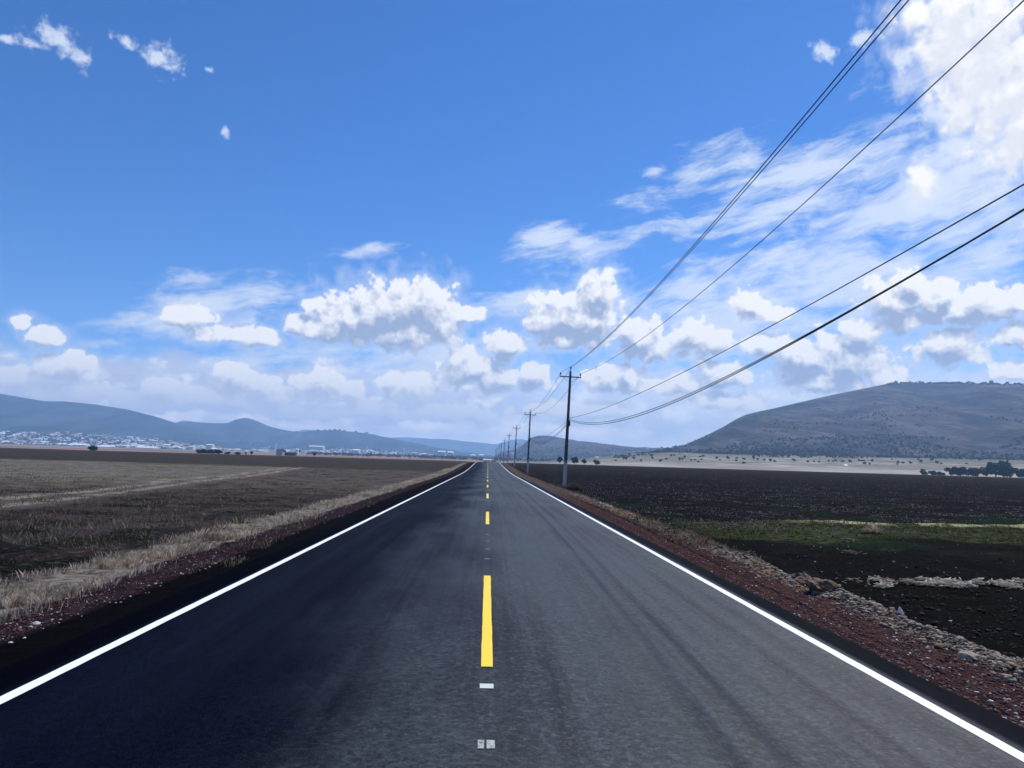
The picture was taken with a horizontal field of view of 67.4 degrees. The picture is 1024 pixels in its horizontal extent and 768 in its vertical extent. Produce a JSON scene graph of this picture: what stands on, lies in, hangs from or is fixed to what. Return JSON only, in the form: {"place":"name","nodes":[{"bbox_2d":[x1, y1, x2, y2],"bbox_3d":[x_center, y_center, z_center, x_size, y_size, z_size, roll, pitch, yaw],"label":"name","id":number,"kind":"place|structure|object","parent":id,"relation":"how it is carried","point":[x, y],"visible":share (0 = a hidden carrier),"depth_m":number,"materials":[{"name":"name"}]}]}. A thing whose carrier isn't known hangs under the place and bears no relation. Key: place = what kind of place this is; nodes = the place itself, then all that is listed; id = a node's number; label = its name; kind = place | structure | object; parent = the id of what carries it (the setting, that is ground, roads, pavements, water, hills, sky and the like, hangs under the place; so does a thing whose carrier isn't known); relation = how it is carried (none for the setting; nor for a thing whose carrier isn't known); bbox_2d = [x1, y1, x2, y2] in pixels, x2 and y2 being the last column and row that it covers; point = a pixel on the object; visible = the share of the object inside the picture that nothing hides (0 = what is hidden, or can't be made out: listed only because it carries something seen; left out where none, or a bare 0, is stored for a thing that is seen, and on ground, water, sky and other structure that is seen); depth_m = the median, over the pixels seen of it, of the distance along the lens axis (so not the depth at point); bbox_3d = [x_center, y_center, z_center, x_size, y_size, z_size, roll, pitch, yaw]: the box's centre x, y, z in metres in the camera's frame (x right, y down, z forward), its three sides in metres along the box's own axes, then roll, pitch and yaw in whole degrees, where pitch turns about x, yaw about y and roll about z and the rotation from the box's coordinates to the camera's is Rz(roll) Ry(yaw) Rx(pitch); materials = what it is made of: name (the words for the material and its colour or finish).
{"place":"outdoors","nodes":[
{"label":"outdoors","id":0,"kind":"place"},
{"bbox_2d":[0,394,275,451],"bbox_3d":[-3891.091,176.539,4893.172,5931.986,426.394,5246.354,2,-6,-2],"label":"hill","id":1,"kind":"structure","parent":0,"point":[21,414],"depth_m":4438.07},
{"bbox_2d":[0,492,402,642],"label":"verge gravel","id":2,"kind":"structure","parent":0,"point":[18,629],"depth_m":10.29,"materials":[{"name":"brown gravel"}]},
{"bbox_2d":[177,418,294,446],"bbox_3d":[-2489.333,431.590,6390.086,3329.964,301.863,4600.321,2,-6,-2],"label":"hill","id":3,"kind":"structure","parent":0,"point":[245,430],"depth_m":5745.01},
{"bbox_2d":[258,430,492,457],"bbox_3d":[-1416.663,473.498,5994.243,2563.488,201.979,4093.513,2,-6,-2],"label":"hill","id":4,"kind":"structure","parent":0,"point":[333,439],"depth_m":5097.52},
{"bbox_2d":[392,437,527,455],"bbox_3d":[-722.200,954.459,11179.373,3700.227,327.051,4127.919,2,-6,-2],"label":"hill","id":5,"kind":"structure","parent":0,"point":[476,447],"depth_m":10408.50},
{"bbox_2d":[0,462,1023,767],"bbox_3d":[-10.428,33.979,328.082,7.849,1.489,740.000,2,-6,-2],"label":"road","id":6,"kind":"structure","parent":0,"point":[484,614],"depth_m":6.36,"materials":[{"name":"grey asphalt"}]},
{"bbox_2d":[0,444,1023,726],"bbox_3d":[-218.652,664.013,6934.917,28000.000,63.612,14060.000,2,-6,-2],"label":"ground","id":7,"kind":"structure","parent":0,"point":[812,478],"depth_m":30.82,"materials":[{"name":"soil"}]},
{"bbox_2d":[67,443,89,445],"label":"warehouse","id":8,"kind":"structure","parent":7,"relation":"on","point":[76,444],"depth_m":2922.97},
{"bbox_2d":[88,446,97,450],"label":"tree","id":9,"kind":"object","parent":7,"relation":"on","point":[92,448],"visible":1,"depth_m":410.73,"materials":[{"name":"green plant"}]},
{"bbox_2d":[97,445,114,446],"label":"warehouse","id":10,"kind":"structure","parent":7,"relation":"on","point":[106,446],"depth_m":2932.83,"materials":[{"name":"white metal"}]},
{"bbox_2d":[135,446,158,448],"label":"warehouse","id":11,"kind":"structure","parent":7,"relation":"on","point":[154,447],"depth_m":2936.72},
{"bbox_2d":[0,484,336,584],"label":"field clods","id":12,"kind":"object","parent":7,"relation":"on","point":[92,531],"visible":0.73,"depth_m":20.42,"materials":[{"name":"brown soil"}]},
{"bbox_2d":[188,446,195,449],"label":"warehouse","id":13,"kind":"structure","parent":7,"relation":"on","point":[191,447],"depth_m":2840.14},
{"bbox_2d":[0,456,387,574],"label":"dry field grass","id":14,"kind":"structure","parent":7,"relation":"on","point":[73,536],"depth_m":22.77,"materials":[{"name":"brown plant"}]},
{"bbox_2d":[206,444,214,448],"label":"warehouse","id":15,"kind":"structure","parent":7,"relation":"on","point":[209,446],"depth_m":2842.48,"materials":[{"name":"white metal"}]},
{"bbox_2d":[0,428,446,455],"bbox_3d":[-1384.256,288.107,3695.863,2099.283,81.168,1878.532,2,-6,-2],"label":"town houses","id":16,"kind":"structure","parent":7,"relation":"on","point":[46,438],"depth_m":3365.46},
{"bbox_2d":[0,468,453,626],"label":"verge grass","id":17,"kind":"structure","parent":7,"relation":"on","point":[19,596],"depth_m":14.63,"materials":[{"name":"plant"}]},
{"bbox_2d":[0,430,469,457],"bbox_3d":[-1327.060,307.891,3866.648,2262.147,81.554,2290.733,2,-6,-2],"label":"town trees","id":18,"kind":"object","parent":7,"relation":"on","point":[192,444],"visible":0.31,"depth_m":3554.56,"materials":[{"name":"green plant"}]},
{"bbox_2d":[276,449,285,455],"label":"barn","id":19,"kind":"structure","parent":7,"relation":"on","point":[280,451],"depth_m":883.71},
{"bbox_2d":[284,452,296,455],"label":"barn","id":20,"kind":"structure","parent":7,"relation":"on","point":[290,453],"depth_m":883.80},
{"bbox_2d":[309,446,324,449],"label":"warehouse","id":21,"kind":"structure","parent":7,"relation":"on","point":[316,447],"depth_m":3541.60,"materials":[{"name":"white metal"}]},
{"bbox_2d":[353,449,359,453],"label":"warehouse","id":22,"kind":"structure","parent":7,"relation":"on","point":[356,451],"depth_m":2852.68,"materials":[{"name":"white metal"}]},
{"bbox_2d":[306,451,551,460],"bbox_3d":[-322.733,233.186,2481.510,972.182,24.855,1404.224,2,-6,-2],"label":"valley trees","id":23,"kind":"object","parent":7,"relation":"on","point":[419,456],"visible":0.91,"depth_m":2010.55,"materials":[{"name":"green plant"}]},
{"bbox_2d":[438,451,444,455],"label":"warehouse","id":24,"kind":"structure","parent":7,"relation":"on","point":[440,453],"depth_m":2960.96,"materials":[{"name":"white metal"}]},
{"bbox_2d":[514,426,519,465],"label":"utility pole","id":25,"kind":"object","parent":7,"relation":"on","point":[516,429],"visible":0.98,"depth_m":194.37,"materials":[{"name":"wood"}]},
{"bbox_2d":[525,409,535,473],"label":"utility pole","id":26,"kind":"object","parent":7,"relation":"on","point":[528,442],"visible":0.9,"depth_m":124.72,"materials":[{"name":"wood"}]},
{"bbox_2d":[506,0,900,435],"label":"power line","id":27,"kind":"object","parent":26,"relation":"attached to","point":[768,158],"visible":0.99,"depth_m":17.48,"materials":[{"name":"black metal"}]},
{"bbox_2d":[498,208,1023,454],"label":"telephone cable","id":28,"kind":"object","parent":26,"relation":"attached to","point":[983,233],"visible":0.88,"depth_m":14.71,"materials":[{"name":"black rubber"}]},
{"bbox_2d":[502,0,1023,445],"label":"power line","id":29,"kind":"object","parent":26,"relation":"attached to","point":[850,160],"visible":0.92,"depth_m":17.31,"materials":[{"name":"black metal"}]},
{"bbox_2d":[511,184,1023,447],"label":"telephone cable","id":30,"kind":"object","parent":26,"relation":"attached to","point":[847,283],"visible":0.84,"depth_m":14.64,"materials":[{"name":"black rubber"}]},
{"bbox_2d":[560,367,580,488],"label":"utility pole","id":31,"kind":"object","parent":7,"relation":"on","point":[566,440],"visible":1,"depth_m":66.01,"materials":[{"name":"wood"}]},
{"bbox_2d":[500,0,908,445],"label":"power line","id":32,"kind":"object","parent":31,"relation":"attached to","point":[773,157],"visible":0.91,"depth_m":18.77,"materials":[{"name":"black metal"}]},
{"bbox_2d":[565,482,584,489],"bbox_3d":[5.211,8.572,64.851,2.164,0.737,2.013,6,-7,-35],"label":"dry shrub","id":33,"kind":"object","parent":7,"relation":"on","point":[575,486],"visible":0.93,"depth_m":64.37,"materials":[{"name":"brown plant"}]},
{"bbox_2d":[571,457,578,464],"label":"tree","id":34,"kind":"object","parent":7,"relation":"on","point":[574,460],"visible":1,"depth_m":557.66,"materials":[{"name":"green plant"}]},
{"bbox_2d":[518,470,761,557],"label":"verge weeds","id":35,"kind":"object","parent":7,"relation":"on","point":[699,536],"visible":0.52,"depth_m":21.68,"materials":[{"name":"brown plant"}]},
{"bbox_2d":[548,471,1023,537],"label":"field stubble","id":36,"kind":"object","parent":7,"relation":"on","point":[814,509],"visible":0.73,"depth_m":38.29,"materials":[{"name":"brown plant"}]},
{"bbox_2d":[576,496,1023,687],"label":"rubble","id":37,"kind":"object","parent":7,"relation":"on","point":[1009,663],"visible":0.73,"depth_m":9.64,"materials":[{"name":"grey stone"}]},
{"bbox_2d":[589,493,1023,658],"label":"clods","id":38,"kind":"object","parent":7,"relation":"on","point":[950,618],"visible":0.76,"depth_m":14.94,"materials":[{"name":"black soil"}]},
{"bbox_2d":[617,504,1015,633],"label":"field stones","id":39,"kind":"object","parent":7,"relation":"on","point":[868,582],"visible":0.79,"depth_m":17.50,"materials":[{"name":"grey stone"}]},
{"bbox_2d":[805,577,837,593],"bbox_3d":[4.776,3.150,11.808,0.462,0.314,0.452,6,-7,-36],"label":"earth mound","id":40,"kind":"object","parent":7,"relation":"on","point":[817,585],"visible":0.7,"depth_m":11.71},
{"bbox_2d":[661,518,1023,546],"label":"green grass","id":41,"kind":"structure","parent":7,"relation":"on","point":[880,537],"depth_m":28.32,"materials":[{"name":"green plant"}]},
{"bbox_2d":[862,522,884,533],"bbox_3d":[12.967,5.165,27.519,0.890,0.461,1.032,7,-8,-40],"label":"dry shrub","id":42,"kind":"object","parent":7,"relation":"on","point":[872,530],"visible":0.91,"depth_m":27.42,"materials":[{"name":"plant"}]},
{"bbox_2d":[835,575,926,584],"bbox_3d":[7.408,3.902,15.300,1.910,0.152,0.497,2,-6,-7],"label":"straw","id":43,"kind":"object","parent":7,"relation":"on","point":[905,581],"visible":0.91,"depth_m":15.32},
{"bbox_2d":[739,537,1023,582],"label":"straw","id":44,"kind":"object","parent":7,"relation":"on","point":[849,551],"visible":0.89,"depth_m":20.23,"materials":[{"name":"brown plant"}]},
{"bbox_2d":[920,470,928,474],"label":"tree","id":45,"kind":"object","parent":7,"relation":"on","point":[922,472],"visible":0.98,"depth_m":646.20,"materials":[{"name":"green plant"}]},
{"bbox_2d":[928,470,936,474],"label":"tree","id":46,"kind":"object","parent":7,"relation":"on","point":[933,472],"visible":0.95,"depth_m":645.45,"materials":[{"name":"green plant"}]},
{"bbox_2d":[933,643,952,648],"bbox_3d":[4.677,2.864,8.325,0.198,0.114,0.176,2,-6,-2],"label":"rock","id":47,"kind":"object","parent":7,"relation":"on","point":[942,645],"visible":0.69,"depth_m":8.29,"materials":[{"name":"stone"}]},
{"bbox_2d":[867,575,1023,589],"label":"straw","id":48,"kind":"object","parent":7,"relation":"on","point":[953,582],"visible":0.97,"depth_m":15.20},
{"bbox_2d":[944,466,958,475],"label":"tree","id":49,"kind":"object","parent":7,"relation":"on","point":[952,470],"visible":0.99,"depth_m":646.20,"materials":[{"name":"green plant"}]},
{"bbox_2d":[954,467,966,475],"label":"tree","id":50,"kind":"object","parent":7,"relation":"on","point":[961,471],"visible":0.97,"depth_m":644.20,"materials":[{"name":"green plant"}]},
{"bbox_2d":[956,650,976,660],"bbox_3d":[4.710,2.806,7.905,0.202,0.104,0.214,7,-8,-43],"label":"rock","id":51,"kind":"object","parent":7,"relation":"on","point":[964,654],"visible":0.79,"depth_m":7.88,"materials":[{"name":"grey stone"}]},
{"bbox_2d":[965,468,973,475],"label":"tree","id":52,"kind":"object","parent":7,"relation":"on","point":[969,470],"visible":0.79,"depth_m":656.13,"materials":[{"name":"green plant"}]},
{"bbox_2d":[931,577,1022,588],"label":"straw","id":53,"kind":"object","parent":7,"relation":"on","point":[1003,584],"visible":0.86,"depth_m":15.22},
{"bbox_2d":[970,468,984,475],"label":"tree","id":54,"kind":"object","parent":7,"relation":"on","point":[976,472],"visible":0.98,"depth_m":651.72,"materials":[{"name":"green plant"}]},
{"bbox_2d":[979,466,988,476],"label":"tree","id":55,"kind":"object","parent":7,"relation":"on","point":[986,474],"visible":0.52,"depth_m":657.73,"materials":[{"name":"green plant"}]},
{"bbox_2d":[985,462,1007,476],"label":"tree","id":56,"kind":"object","parent":7,"relation":"on","point":[991,468],"visible":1,"depth_m":648.03,"materials":[{"name":"green plant"}]},
{"bbox_2d":[996,460,1012,476],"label":"tree","id":57,"kind":"object","parent":7,"relation":"on","point":[1007,463],"visible":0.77,"depth_m":646.68,"materials":[{"name":"green plant"}]},
{"bbox_2d":[1000,467,1020,476],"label":"tree","id":58,"kind":"object","parent":7,"relation":"on","point":[1012,471],"visible":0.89,"depth_m":647.30,"materials":[{"name":"green plant"}]},
{"bbox_2d":[1014,468,1023,476],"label":"tree","id":59,"kind":"object","parent":7,"relation":"on","point":[1020,473],"visible":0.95,"depth_m":647.52,"materials":[{"name":"green plant"}]},
{"bbox_2d":[0,0,1023,447],"label":"sky","id":60,"kind":"structure","parent":0,"point":[384,218],"materials":[{"name":"blue"}]},
{"bbox_2d":[488,435,663,459],"bbox_3d":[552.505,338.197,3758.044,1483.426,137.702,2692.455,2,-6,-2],"label":"hill","id":61,"kind":"structure","parent":0,"point":[575,444],"depth_m":3222.46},
{"bbox_2d":[573,500,1023,727],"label":"shoulder gravel","id":62,"kind":"structure","parent":0,"point":[953,677],"depth_m":7.85,"materials":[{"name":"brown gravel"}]},
{"bbox_2d":[659,383,1023,459],"bbox_3d":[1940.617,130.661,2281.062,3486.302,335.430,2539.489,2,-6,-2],"label":"hill","id":63,"kind":"structure","parent":0,"point":[960,421],"depth_m":1820.35,"materials":[{"name":"green plant"}]},
{"bbox_2d":[499,392,1023,461],"bbox_3d":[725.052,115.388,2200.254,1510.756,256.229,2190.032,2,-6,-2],"label":"hillside scrub","id":64,"kind":"object","parent":63,"relation":"on","point":[789,453],"visible":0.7,"depth_m":1487.48,"materials":[{"name":"green plant"}]}
]}

